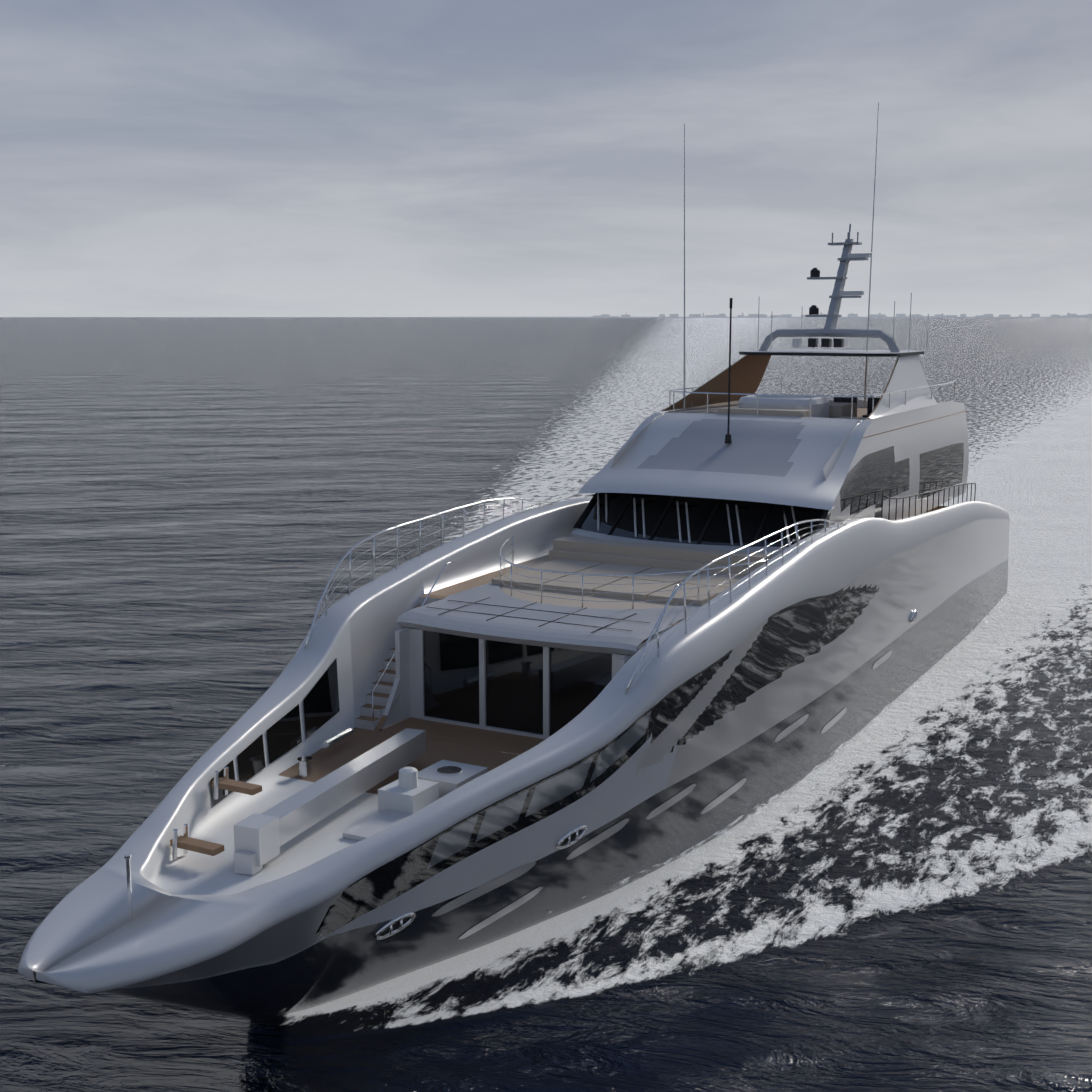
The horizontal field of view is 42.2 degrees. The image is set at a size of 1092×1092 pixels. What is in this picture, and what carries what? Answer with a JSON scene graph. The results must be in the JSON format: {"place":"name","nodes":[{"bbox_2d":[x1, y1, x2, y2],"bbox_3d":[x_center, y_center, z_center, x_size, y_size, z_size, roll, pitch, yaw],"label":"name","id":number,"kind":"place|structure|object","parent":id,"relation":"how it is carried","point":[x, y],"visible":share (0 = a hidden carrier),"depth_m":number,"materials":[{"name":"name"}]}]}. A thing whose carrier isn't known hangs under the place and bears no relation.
{"place":"outdoors","nodes":[
{"label":"outdoors","id":0,"kind":"place"},
{"bbox_2d":[0,317,1091,1091],"bbox_3d":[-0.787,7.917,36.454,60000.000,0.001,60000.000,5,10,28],"label":"sea","id":1,"kind":"structure","parent":0,"point":[192,511],"depth_m":49.43,"materials":[{"name":"liquid"}]},
{"bbox_2d":[18,498,1009,1024],"bbox_3d":[5.576,2.667,47.434,10.860,8.050,57.400,5,10,28],"label":"yacht hull","id":2,"kind":"object","parent":1,"relation":"on","point":[718,698],"visible":0.67,"depth_m":31.92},
{"bbox_2d":[124,728,487,921],"bbox_3d":[-5.154,5.170,29.158,5.299,1.360,10.679,5,10,28],"label":"foredeck equipment","id":3,"kind":"object","parent":2,"relation":"on","point":[260,839],"visible":0.79,"depth_m":29.68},
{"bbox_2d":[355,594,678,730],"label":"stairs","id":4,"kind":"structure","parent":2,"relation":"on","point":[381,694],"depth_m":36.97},
{"bbox_2d":[380,582,704,754],"bbox_3d":[0.101,3.081,37.321,6.900,2.870,6.713,5,10,28],"label":"deckhouse","id":5,"kind":"object","parent":2,"relation":"on","point":[513,685],"visible":0.88,"depth_m":35.97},
{"bbox_2d":[492,493,829,608],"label":"upper foredeck","id":6,"kind":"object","parent":5,"relation":"on","point":[620,533],"depth_m":43.53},
{"bbox_2d":[577,413,872,509],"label":"wheelhouse roof","id":7,"kind":"structure","parent":6,"relation":"on","point":[783,460],"depth_m":46.63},
{"bbox_2d":[660,102,954,443],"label":"yacht sun deck","id":8,"kind":"structure","parent":7,"relation":"on","point":[907,388],"depth_m":54.87,"materials":[{"name":"white metal"}]},
{"bbox_2d":[304,498,846,719],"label":"railings","id":9,"kind":"object","parent":2,"relation":"attached to","point":[660,618],"visible":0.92,"depth_m":37.35,"materials":[{"name":"silver metal"}]},
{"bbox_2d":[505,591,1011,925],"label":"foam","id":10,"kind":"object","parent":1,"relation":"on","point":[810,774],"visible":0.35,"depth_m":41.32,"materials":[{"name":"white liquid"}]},
{"bbox_2d":[0,0,1091,316],"label":"sky","id":11,"kind":"structure","parent":0,"point":[159,158],"materials":[{"name":"grey"}]},
{"bbox_2d":[210,597,917,938],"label":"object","id":12,"kind":"object","parent":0,"point":[321,705],"visible":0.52,"depth_m":32.54,"materials":[{"name":"black glass"}]},
{"bbox_2d":[182,312,1091,317],"bbox_3d":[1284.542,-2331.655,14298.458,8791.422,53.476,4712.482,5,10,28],"label":"shoreline buildings","id":13,"kind":"structure","parent":0,"point":[880,315],"depth_m":14259.32,"materials":[{"name":"white"}]},
{"bbox_2d":[611,400,975,523],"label":"upper superstructure","id":14,"kind":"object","parent":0,"point":[915,462],"depth_m":52.89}
]}

